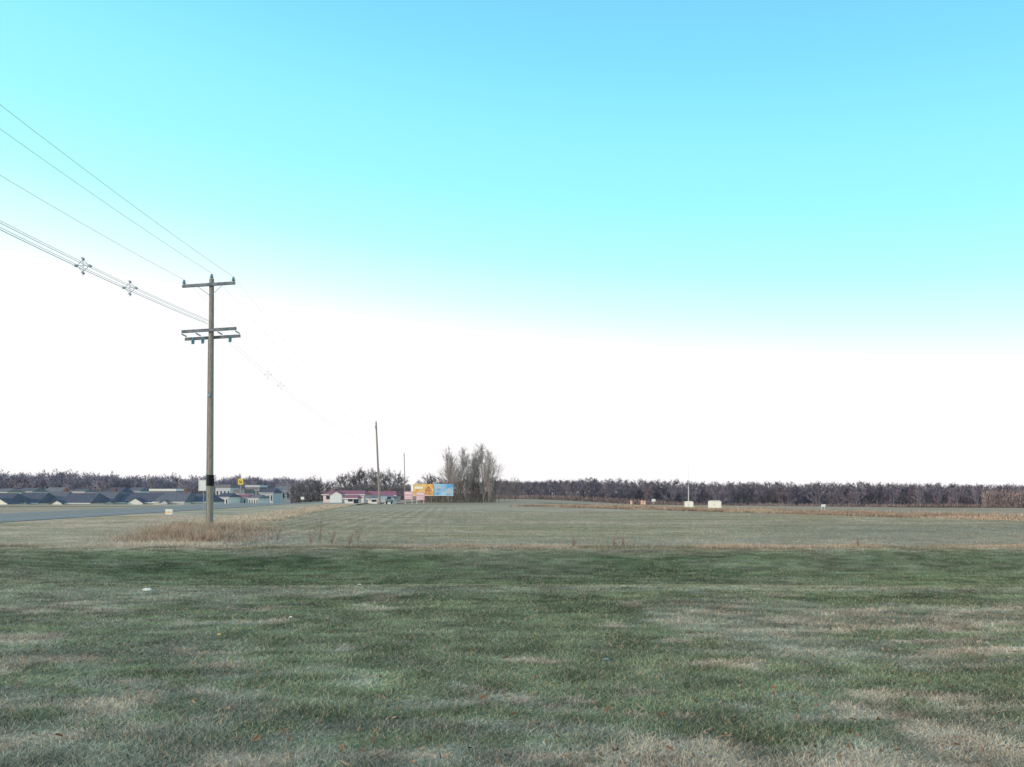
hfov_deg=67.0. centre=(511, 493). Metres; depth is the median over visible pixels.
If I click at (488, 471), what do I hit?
bare tree
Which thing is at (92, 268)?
overhead wire
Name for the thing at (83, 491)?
building
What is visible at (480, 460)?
bare tree
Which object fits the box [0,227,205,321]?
overhead wire
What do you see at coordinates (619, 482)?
woodland tree
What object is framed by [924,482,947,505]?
woodland tree
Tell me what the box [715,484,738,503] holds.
woodland tree
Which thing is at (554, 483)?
woodland tree
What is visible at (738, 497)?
woodland tree
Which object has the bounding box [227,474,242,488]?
woodland tree
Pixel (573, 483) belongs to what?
woodland tree
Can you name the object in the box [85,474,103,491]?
woodland tree
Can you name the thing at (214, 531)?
dry grass
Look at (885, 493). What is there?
woodland tree
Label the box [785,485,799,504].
woodland tree
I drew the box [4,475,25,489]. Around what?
woodland tree
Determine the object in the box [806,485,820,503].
woodland tree
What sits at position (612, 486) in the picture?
woodland tree
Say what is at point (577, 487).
woodland tree
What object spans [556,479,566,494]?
woodland tree
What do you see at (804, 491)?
woodland tree
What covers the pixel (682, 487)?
woodland tree
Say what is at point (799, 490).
woodland tree
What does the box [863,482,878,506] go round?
woodland tree
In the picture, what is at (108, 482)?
woodland tree
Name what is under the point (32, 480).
woodland tree
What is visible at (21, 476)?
woodland tree
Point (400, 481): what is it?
bare tree
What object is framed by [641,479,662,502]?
woodland tree
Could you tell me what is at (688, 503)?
utility cabinet
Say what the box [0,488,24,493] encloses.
building
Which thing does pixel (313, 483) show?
bare tree
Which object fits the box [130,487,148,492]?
building
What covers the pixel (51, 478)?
woodland tree
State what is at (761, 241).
sky
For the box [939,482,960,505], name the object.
woodland tree
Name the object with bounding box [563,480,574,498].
woodland tree
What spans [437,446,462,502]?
bare tree
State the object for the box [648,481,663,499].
woodland tree
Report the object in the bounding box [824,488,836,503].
woodland tree
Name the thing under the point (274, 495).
building
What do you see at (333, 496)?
roadside shop
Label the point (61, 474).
woodland tree
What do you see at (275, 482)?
woodland tree
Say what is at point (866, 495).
woodland tree
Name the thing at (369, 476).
bare tree
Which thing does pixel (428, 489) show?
billboard
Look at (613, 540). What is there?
dry weed
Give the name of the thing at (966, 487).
woodland tree
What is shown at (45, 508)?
ground
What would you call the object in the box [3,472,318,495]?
distant wood
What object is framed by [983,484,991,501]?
woodland tree
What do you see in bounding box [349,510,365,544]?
dry weed
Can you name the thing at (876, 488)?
woodland tree
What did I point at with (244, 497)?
building
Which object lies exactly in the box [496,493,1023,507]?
undergrowth
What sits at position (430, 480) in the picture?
bare tree
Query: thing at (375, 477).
bare tree
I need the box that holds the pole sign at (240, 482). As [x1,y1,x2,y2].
[238,479,242,493]
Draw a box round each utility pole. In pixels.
[181,274,240,523]
[375,421,380,504]
[404,455,405,491]
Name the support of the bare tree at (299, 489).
on the ground at (45, 508)
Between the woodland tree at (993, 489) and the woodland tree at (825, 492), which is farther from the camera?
the woodland tree at (825, 492)
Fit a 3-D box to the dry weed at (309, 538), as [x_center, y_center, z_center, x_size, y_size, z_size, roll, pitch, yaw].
[-6.339,1.275,24.422,0.428,0.752,0.275,0,0,0]
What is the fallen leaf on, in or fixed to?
on the lawn at (513, 563)
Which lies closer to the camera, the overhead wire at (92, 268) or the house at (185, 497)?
the overhead wire at (92, 268)
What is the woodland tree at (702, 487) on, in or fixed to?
on the ground at (45, 508)
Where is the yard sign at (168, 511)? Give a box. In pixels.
[165,509,172,516]
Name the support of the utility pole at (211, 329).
on the verge
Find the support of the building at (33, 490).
on the ground at (45, 508)
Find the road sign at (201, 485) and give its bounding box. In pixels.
[198,480,205,514]
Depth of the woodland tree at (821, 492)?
289.32 m
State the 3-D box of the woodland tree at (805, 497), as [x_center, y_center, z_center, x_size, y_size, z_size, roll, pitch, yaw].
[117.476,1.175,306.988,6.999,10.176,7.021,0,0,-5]
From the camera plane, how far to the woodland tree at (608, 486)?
287.34 m
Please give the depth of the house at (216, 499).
159.37 m
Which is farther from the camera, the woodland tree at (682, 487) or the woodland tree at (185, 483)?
the woodland tree at (185, 483)
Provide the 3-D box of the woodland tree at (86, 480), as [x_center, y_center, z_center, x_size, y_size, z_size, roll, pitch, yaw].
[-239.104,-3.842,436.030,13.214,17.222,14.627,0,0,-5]
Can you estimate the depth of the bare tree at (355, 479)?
243.00 m
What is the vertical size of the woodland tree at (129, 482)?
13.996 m
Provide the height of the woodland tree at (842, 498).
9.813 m
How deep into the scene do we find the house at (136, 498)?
159.55 m
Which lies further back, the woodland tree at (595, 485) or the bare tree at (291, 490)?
the woodland tree at (595, 485)
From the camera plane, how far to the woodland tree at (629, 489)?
300.36 m
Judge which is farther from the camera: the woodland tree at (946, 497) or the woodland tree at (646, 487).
the woodland tree at (946, 497)
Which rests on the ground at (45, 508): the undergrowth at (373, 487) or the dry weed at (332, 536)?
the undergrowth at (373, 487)
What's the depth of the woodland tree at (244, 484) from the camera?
421.82 m
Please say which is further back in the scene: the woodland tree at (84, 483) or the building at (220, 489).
the woodland tree at (84, 483)
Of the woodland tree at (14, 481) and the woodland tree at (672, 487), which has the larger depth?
the woodland tree at (14, 481)
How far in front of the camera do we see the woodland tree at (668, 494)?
310.45 m
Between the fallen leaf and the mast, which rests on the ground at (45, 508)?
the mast
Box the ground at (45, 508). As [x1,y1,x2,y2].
[0,494,1023,522]
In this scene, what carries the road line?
on the highway
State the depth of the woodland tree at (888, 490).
308.25 m
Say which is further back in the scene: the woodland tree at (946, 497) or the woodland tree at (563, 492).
the woodland tree at (946, 497)
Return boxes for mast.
[688,465,688,500]
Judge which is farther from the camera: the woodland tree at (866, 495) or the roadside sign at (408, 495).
the woodland tree at (866, 495)
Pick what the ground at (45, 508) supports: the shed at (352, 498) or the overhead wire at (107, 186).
the shed at (352, 498)
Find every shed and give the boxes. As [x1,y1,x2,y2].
[342,495,362,502]
[366,495,397,503]
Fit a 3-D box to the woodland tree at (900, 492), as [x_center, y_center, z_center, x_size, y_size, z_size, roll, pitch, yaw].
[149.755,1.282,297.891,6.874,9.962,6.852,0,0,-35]
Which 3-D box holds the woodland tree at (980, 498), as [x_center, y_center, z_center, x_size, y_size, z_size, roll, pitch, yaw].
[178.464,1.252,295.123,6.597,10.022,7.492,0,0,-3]
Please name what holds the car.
on the verge
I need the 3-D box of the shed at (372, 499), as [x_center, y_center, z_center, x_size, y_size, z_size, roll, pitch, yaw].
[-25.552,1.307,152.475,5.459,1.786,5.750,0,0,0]
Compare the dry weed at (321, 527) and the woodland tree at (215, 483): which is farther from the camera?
the woodland tree at (215, 483)
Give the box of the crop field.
[220,505,1023,547]
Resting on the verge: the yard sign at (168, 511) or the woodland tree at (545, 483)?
the yard sign at (168, 511)
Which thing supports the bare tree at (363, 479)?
on the ground at (45, 508)
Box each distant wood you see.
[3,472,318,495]
[494,479,1023,507]
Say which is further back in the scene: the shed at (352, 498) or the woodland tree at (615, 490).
the woodland tree at (615, 490)
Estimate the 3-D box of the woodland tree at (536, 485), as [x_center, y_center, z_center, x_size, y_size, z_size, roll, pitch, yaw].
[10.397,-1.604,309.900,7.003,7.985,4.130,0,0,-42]
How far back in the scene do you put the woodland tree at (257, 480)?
425.27 m
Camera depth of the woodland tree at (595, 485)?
294.00 m
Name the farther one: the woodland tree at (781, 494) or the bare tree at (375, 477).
the woodland tree at (781, 494)
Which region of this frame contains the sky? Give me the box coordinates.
[0,0,1023,493]
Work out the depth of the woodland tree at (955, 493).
289.16 m
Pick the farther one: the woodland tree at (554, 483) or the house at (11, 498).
the woodland tree at (554, 483)
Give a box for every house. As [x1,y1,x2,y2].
[0,493,29,504]
[21,493,54,504]
[48,488,71,504]
[50,493,108,504]
[97,488,122,504]
[114,493,163,504]
[152,489,196,503]
[191,494,223,503]
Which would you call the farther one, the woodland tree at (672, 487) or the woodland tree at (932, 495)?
the woodland tree at (932, 495)
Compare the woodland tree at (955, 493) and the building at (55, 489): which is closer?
the woodland tree at (955, 493)
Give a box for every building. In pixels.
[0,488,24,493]
[20,488,49,492]
[45,487,70,491]
[68,489,98,492]
[104,487,132,492]
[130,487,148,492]
[149,489,183,492]
[215,485,239,494]
[217,493,241,503]
[233,489,253,494]
[238,494,252,502]
[245,485,267,494]
[247,495,269,502]
[259,488,282,502]
[276,486,295,502]
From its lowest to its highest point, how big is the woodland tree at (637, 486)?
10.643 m
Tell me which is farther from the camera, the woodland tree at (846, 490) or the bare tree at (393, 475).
the woodland tree at (846, 490)
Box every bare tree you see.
[285,482,298,500]
[287,481,306,500]
[292,480,314,501]
[302,476,319,493]
[311,477,324,500]
[316,481,334,492]
[328,473,347,490]
[337,475,352,485]
[345,471,362,489]
[348,466,369,485]
[355,470,370,483]
[358,467,380,489]
[363,469,383,490]
[380,469,402,489]
[390,470,405,484]
[395,476,408,487]
[418,473,433,483]
[423,472,442,483]
[435,476,445,483]
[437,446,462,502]
[437,446,470,502]
[442,454,463,502]
[454,454,475,502]
[465,454,483,502]
[466,446,484,502]
[468,443,503,502]
[477,448,502,502]
[493,476,510,500]
[498,478,511,498]
[505,482,518,500]
[508,476,521,499]
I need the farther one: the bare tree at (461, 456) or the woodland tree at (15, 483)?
the woodland tree at (15, 483)
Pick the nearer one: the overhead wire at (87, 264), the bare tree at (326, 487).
the overhead wire at (87, 264)
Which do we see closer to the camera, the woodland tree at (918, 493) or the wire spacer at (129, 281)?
the wire spacer at (129, 281)
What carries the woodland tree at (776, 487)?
on the ground at (45, 508)
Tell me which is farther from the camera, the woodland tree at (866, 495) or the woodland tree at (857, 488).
the woodland tree at (866, 495)
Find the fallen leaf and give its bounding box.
[252,735,260,741]
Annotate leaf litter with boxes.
[1,554,1023,766]
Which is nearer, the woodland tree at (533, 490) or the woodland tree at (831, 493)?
the woodland tree at (831, 493)
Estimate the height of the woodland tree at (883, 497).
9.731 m
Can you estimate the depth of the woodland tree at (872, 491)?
296.27 m
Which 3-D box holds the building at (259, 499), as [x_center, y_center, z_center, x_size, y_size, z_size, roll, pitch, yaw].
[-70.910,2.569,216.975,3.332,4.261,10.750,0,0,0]
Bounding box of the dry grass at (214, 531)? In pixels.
[0,504,1023,548]
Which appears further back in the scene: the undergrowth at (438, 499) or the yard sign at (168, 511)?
the undergrowth at (438, 499)
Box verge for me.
[0,500,419,547]
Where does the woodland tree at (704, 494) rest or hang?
on the ground at (45, 508)
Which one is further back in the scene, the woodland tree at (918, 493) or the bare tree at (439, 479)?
the woodland tree at (918, 493)
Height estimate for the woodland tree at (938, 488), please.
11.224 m
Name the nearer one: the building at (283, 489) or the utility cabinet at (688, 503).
the utility cabinet at (688, 503)
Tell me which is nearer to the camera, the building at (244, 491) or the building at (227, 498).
the building at (227, 498)
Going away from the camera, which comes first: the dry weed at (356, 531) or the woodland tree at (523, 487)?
the dry weed at (356, 531)
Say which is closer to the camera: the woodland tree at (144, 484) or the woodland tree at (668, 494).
the woodland tree at (668, 494)
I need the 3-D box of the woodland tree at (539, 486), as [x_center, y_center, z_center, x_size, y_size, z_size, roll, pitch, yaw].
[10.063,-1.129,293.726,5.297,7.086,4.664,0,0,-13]
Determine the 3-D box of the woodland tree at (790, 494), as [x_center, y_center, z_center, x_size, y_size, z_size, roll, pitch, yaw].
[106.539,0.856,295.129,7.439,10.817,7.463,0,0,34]
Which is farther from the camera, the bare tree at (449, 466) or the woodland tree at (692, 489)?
the woodland tree at (692, 489)
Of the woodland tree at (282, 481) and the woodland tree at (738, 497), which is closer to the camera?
the woodland tree at (738, 497)
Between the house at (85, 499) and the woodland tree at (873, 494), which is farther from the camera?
the woodland tree at (873, 494)
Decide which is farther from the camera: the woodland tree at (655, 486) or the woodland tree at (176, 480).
the woodland tree at (176, 480)
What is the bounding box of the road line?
[0,503,259,516]
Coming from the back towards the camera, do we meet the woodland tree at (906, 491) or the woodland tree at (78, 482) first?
the woodland tree at (78, 482)
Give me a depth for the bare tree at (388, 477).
243.06 m
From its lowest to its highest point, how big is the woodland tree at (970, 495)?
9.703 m
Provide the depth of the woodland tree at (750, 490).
309.56 m
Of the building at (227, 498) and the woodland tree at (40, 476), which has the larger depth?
the woodland tree at (40, 476)
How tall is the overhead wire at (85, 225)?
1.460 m
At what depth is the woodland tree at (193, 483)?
435.45 m
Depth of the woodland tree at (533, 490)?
308.95 m
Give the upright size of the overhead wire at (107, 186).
1.310 m
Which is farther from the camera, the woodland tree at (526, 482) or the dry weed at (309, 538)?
the woodland tree at (526, 482)
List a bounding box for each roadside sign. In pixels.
[404,492,412,503]
[416,492,424,499]
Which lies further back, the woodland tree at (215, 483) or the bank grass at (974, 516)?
the woodland tree at (215, 483)
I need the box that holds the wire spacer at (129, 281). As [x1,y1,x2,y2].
[122,280,137,294]
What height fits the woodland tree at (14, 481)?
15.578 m
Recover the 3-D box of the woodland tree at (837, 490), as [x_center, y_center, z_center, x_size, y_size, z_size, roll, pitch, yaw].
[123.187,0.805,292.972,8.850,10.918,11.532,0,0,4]
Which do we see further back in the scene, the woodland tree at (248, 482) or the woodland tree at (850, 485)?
the woodland tree at (248, 482)
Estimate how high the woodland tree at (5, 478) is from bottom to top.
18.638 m
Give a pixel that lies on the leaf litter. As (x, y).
(505, 754)
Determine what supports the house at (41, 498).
on the ground at (45, 508)
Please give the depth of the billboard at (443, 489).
160.00 m
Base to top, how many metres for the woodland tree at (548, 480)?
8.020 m
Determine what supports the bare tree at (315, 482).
on the ground at (45, 508)
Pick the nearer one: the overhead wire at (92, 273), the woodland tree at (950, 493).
the overhead wire at (92, 273)
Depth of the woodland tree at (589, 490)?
289.71 m
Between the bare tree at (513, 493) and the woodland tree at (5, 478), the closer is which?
the bare tree at (513, 493)
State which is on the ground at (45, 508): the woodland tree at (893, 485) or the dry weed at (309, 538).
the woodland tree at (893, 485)
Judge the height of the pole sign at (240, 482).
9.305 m
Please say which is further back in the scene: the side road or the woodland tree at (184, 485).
the woodland tree at (184, 485)
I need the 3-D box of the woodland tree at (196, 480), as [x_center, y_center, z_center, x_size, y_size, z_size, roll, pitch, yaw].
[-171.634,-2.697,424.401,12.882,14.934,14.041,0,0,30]
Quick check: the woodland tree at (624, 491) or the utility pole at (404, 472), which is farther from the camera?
the woodland tree at (624, 491)
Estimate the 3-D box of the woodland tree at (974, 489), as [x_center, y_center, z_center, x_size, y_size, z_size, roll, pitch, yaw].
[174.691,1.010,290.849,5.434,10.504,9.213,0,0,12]
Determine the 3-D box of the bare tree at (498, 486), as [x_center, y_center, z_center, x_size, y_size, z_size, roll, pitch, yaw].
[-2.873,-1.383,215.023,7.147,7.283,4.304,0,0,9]
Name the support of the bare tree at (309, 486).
on the ground at (45, 508)
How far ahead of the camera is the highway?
66.83 m
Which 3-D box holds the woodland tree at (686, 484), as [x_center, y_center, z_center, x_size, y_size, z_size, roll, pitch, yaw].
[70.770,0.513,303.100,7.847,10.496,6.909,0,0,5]
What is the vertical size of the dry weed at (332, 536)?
0.651 m
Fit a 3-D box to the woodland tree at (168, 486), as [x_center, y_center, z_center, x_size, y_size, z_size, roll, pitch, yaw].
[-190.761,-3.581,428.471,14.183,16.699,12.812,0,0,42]
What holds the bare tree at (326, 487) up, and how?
on the ground at (45, 508)
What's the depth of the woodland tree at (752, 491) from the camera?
299.85 m
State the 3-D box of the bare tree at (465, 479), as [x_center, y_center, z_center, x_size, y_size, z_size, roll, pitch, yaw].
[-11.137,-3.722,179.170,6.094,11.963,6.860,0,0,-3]
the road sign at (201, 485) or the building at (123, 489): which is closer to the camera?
the road sign at (201, 485)
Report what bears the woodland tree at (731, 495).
on the ground at (45, 508)
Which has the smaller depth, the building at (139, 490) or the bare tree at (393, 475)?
the bare tree at (393, 475)
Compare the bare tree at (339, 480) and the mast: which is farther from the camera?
the bare tree at (339, 480)
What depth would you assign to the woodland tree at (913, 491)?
294.48 m
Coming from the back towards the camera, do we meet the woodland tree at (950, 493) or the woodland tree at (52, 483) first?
the woodland tree at (52, 483)
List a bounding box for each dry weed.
[274,525,280,542]
[304,524,318,542]
[313,505,328,540]
[324,525,336,544]
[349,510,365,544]
[612,533,619,545]
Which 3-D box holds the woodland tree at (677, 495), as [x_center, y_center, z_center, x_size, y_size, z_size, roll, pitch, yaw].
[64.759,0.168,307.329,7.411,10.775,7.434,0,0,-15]
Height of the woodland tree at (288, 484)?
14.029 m
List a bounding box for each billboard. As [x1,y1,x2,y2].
[413,484,433,502]
[434,484,452,502]
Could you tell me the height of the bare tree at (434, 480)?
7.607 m
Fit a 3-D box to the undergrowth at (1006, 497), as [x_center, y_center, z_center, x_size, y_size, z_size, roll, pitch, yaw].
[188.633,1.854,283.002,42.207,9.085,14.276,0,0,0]
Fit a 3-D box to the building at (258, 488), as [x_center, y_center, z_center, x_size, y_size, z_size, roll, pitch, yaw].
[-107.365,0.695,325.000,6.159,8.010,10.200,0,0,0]
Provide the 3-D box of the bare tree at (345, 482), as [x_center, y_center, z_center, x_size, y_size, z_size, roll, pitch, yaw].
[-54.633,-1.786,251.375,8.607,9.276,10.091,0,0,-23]
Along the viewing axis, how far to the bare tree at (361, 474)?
247.56 m
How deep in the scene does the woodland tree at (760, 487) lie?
297.85 m
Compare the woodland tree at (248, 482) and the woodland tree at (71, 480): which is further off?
the woodland tree at (71, 480)
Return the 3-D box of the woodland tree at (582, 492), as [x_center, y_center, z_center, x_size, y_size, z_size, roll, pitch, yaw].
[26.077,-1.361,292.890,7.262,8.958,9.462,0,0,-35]
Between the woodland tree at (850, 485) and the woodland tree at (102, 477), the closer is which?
the woodland tree at (850, 485)
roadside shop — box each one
[321,491,370,502]
[367,488,400,501]
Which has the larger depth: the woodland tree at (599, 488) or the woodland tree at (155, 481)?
the woodland tree at (155, 481)
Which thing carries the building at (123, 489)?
on the ground at (45, 508)
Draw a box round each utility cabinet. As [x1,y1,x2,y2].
[684,501,692,506]
[708,500,720,508]
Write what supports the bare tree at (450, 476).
on the ground at (45, 508)
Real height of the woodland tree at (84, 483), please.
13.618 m
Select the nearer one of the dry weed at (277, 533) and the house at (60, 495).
the dry weed at (277, 533)
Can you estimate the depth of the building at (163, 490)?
290.00 m
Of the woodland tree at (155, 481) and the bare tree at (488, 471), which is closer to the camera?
the bare tree at (488, 471)
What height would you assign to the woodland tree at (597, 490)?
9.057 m
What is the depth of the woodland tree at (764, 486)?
303.62 m
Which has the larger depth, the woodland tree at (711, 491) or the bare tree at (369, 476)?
the woodland tree at (711, 491)
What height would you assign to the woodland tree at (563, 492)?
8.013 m
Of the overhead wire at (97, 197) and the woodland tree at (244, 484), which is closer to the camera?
the overhead wire at (97, 197)
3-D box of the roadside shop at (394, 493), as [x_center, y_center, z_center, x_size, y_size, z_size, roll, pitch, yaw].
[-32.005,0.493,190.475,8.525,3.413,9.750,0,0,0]
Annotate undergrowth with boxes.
[290,482,411,502]
[420,477,497,502]
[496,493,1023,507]
[980,489,1023,507]
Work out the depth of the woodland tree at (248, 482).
421.88 m
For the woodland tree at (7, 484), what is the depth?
420.96 m
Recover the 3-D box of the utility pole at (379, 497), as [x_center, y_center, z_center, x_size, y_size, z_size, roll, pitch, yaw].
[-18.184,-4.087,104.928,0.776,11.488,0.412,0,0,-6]
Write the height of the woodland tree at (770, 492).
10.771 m
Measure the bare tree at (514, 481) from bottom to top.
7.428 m
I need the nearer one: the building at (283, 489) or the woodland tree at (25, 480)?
the building at (283, 489)
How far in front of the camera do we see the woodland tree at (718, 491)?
307.05 m
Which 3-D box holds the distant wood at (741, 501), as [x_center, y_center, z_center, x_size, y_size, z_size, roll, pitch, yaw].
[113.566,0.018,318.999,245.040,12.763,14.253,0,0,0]
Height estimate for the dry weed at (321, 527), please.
1.280 m
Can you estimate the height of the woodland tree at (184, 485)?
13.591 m
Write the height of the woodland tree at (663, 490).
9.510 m
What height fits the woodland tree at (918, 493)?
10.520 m
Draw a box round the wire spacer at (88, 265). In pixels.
[74,257,91,273]
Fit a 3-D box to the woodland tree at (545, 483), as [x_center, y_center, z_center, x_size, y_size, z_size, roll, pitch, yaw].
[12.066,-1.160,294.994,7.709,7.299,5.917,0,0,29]
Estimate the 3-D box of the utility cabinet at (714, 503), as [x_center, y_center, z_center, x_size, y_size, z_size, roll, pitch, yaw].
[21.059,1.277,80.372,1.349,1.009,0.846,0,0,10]
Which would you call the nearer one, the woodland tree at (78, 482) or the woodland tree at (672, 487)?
the woodland tree at (672, 487)
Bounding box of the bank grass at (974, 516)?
[508,503,1023,520]
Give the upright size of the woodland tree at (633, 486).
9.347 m
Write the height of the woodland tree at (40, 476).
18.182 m
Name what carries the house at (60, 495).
on the ground at (45, 508)
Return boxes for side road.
[537,502,944,507]
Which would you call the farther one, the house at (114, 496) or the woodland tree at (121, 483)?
the woodland tree at (121, 483)
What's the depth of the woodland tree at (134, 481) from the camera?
427.86 m
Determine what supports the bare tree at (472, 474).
on the ground at (45, 508)
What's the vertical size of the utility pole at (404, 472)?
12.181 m
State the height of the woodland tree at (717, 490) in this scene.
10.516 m
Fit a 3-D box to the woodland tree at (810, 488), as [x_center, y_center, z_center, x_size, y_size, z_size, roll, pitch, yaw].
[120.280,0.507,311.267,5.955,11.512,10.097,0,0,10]
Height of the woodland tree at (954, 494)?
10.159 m
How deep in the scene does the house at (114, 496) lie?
158.84 m
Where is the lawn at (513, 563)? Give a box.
[0,547,1023,766]
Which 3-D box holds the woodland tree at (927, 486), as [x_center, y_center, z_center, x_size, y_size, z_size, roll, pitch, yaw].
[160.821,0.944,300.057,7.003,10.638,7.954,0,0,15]
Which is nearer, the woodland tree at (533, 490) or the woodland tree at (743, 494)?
the woodland tree at (743, 494)
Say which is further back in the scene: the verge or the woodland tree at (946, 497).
the woodland tree at (946, 497)
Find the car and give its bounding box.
[377,496,392,503]
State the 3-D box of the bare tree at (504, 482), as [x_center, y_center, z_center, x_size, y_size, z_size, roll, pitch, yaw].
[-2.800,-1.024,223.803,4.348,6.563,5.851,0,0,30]
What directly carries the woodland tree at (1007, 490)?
on the ground at (45, 508)
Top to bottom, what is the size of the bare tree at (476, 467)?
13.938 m
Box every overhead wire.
[0,175,185,280]
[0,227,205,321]
[0,229,206,323]
[1,221,207,319]
[1,223,209,321]
[2,106,234,277]
[2,130,210,272]
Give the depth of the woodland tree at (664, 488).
307.06 m
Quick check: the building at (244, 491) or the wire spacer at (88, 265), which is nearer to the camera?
the wire spacer at (88, 265)
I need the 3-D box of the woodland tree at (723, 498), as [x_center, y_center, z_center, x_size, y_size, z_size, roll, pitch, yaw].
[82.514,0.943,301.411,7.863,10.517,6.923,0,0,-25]
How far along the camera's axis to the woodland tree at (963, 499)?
307.98 m
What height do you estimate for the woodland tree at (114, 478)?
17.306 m
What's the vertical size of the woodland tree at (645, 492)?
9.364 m
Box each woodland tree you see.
[0,469,12,487]
[0,474,15,488]
[0,474,18,487]
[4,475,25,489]
[8,472,30,487]
[12,475,33,488]
[19,477,39,489]
[28,469,51,489]
[41,472,65,488]
[43,472,59,487]
[47,469,70,486]
[57,473,81,489]
[59,469,82,489]
[67,473,88,488]
[78,478,93,488]
[79,472,99,488]
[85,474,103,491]
[90,474,113,491]
[95,474,112,489]
[102,471,126,488]
[113,479,127,487]
[122,477,132,488]
[124,476,143,488]
[135,474,155,488]
[147,478,164,488]
[156,473,181,488]
[164,475,183,488]
[177,477,195,490]
[177,479,191,491]
[184,474,213,493]
[188,474,201,493]
[204,474,220,492]
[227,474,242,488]
[236,476,249,488]
[241,475,256,488]
[251,476,262,484]
[269,478,280,487]
[275,476,288,487]
[285,477,297,487]
[518,482,526,495]
[522,480,532,495]
[527,482,537,494]
[532,481,543,493]
[534,481,545,495]
[540,479,556,494]
[541,481,554,499]
[550,481,567,496]
[552,478,563,495]
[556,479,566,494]
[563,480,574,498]
[565,480,581,500]
[572,480,581,497]
[578,478,592,499]
[581,477,598,501]
[587,481,602,496]
[591,478,602,501]
[595,480,608,497]
[600,479,617,502]
[604,481,615,502]
[609,482,620,500]
[610,478,636,501]
[613,480,630,503]
[620,480,639,500]
[623,480,636,499]
[633,477,659,499]
[636,482,655,500]
[640,478,654,500]
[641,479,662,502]
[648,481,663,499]
[653,482,670,500]
[658,478,668,500]
[660,478,683,503]
[665,481,674,504]
[667,481,684,503]
[675,485,694,501]
[684,481,702,500]
[685,482,701,504]
[694,482,716,502]
[695,483,710,504]
[698,481,713,502]
[707,481,729,501]
[707,482,723,498]
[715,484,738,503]
[717,483,731,504]
[718,481,737,505]
[724,480,742,503]
[735,482,752,503]
[739,482,766,505]
[745,482,765,504]
[752,481,780,503]
[752,484,767,503]
[762,482,783,504]
[771,482,793,503]
[772,481,788,503]
[783,481,801,503]
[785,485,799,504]
[792,484,808,503]
[798,484,814,503]
[800,484,817,503]
[802,481,830,506]
[805,480,816,503]
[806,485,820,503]
[816,483,830,503]
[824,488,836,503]
[826,483,845,503]
[828,482,851,506]
[835,481,866,506]
[836,484,853,506]
[839,482,851,505]
[845,483,866,506]
[856,482,875,505]
[862,481,884,503]
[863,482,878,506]
[864,483,878,504]
[874,485,892,504]
[877,482,892,502]
[878,483,904,506]
[884,482,894,503]
[894,484,905,503]
[899,485,914,503]
[904,485,922,503]
[911,484,925,506]
[922,482,938,504]
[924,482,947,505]
[926,483,944,504]
[927,484,945,502]
[934,485,953,507]
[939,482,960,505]
[942,483,960,503]
[947,485,963,507]
[957,485,966,506]
[960,484,984,504]
[964,485,976,503]
[968,483,984,507]
[969,484,987,507]
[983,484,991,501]
[988,485,1000,504]
[992,483,1011,504]
[1008,484,1020,506]
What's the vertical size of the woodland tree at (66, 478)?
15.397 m
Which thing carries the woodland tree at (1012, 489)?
on the ground at (45, 508)
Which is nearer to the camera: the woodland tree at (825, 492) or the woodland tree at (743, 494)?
the woodland tree at (743, 494)
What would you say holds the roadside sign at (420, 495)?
on the ground at (45, 508)
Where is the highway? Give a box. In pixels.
[0,501,322,521]

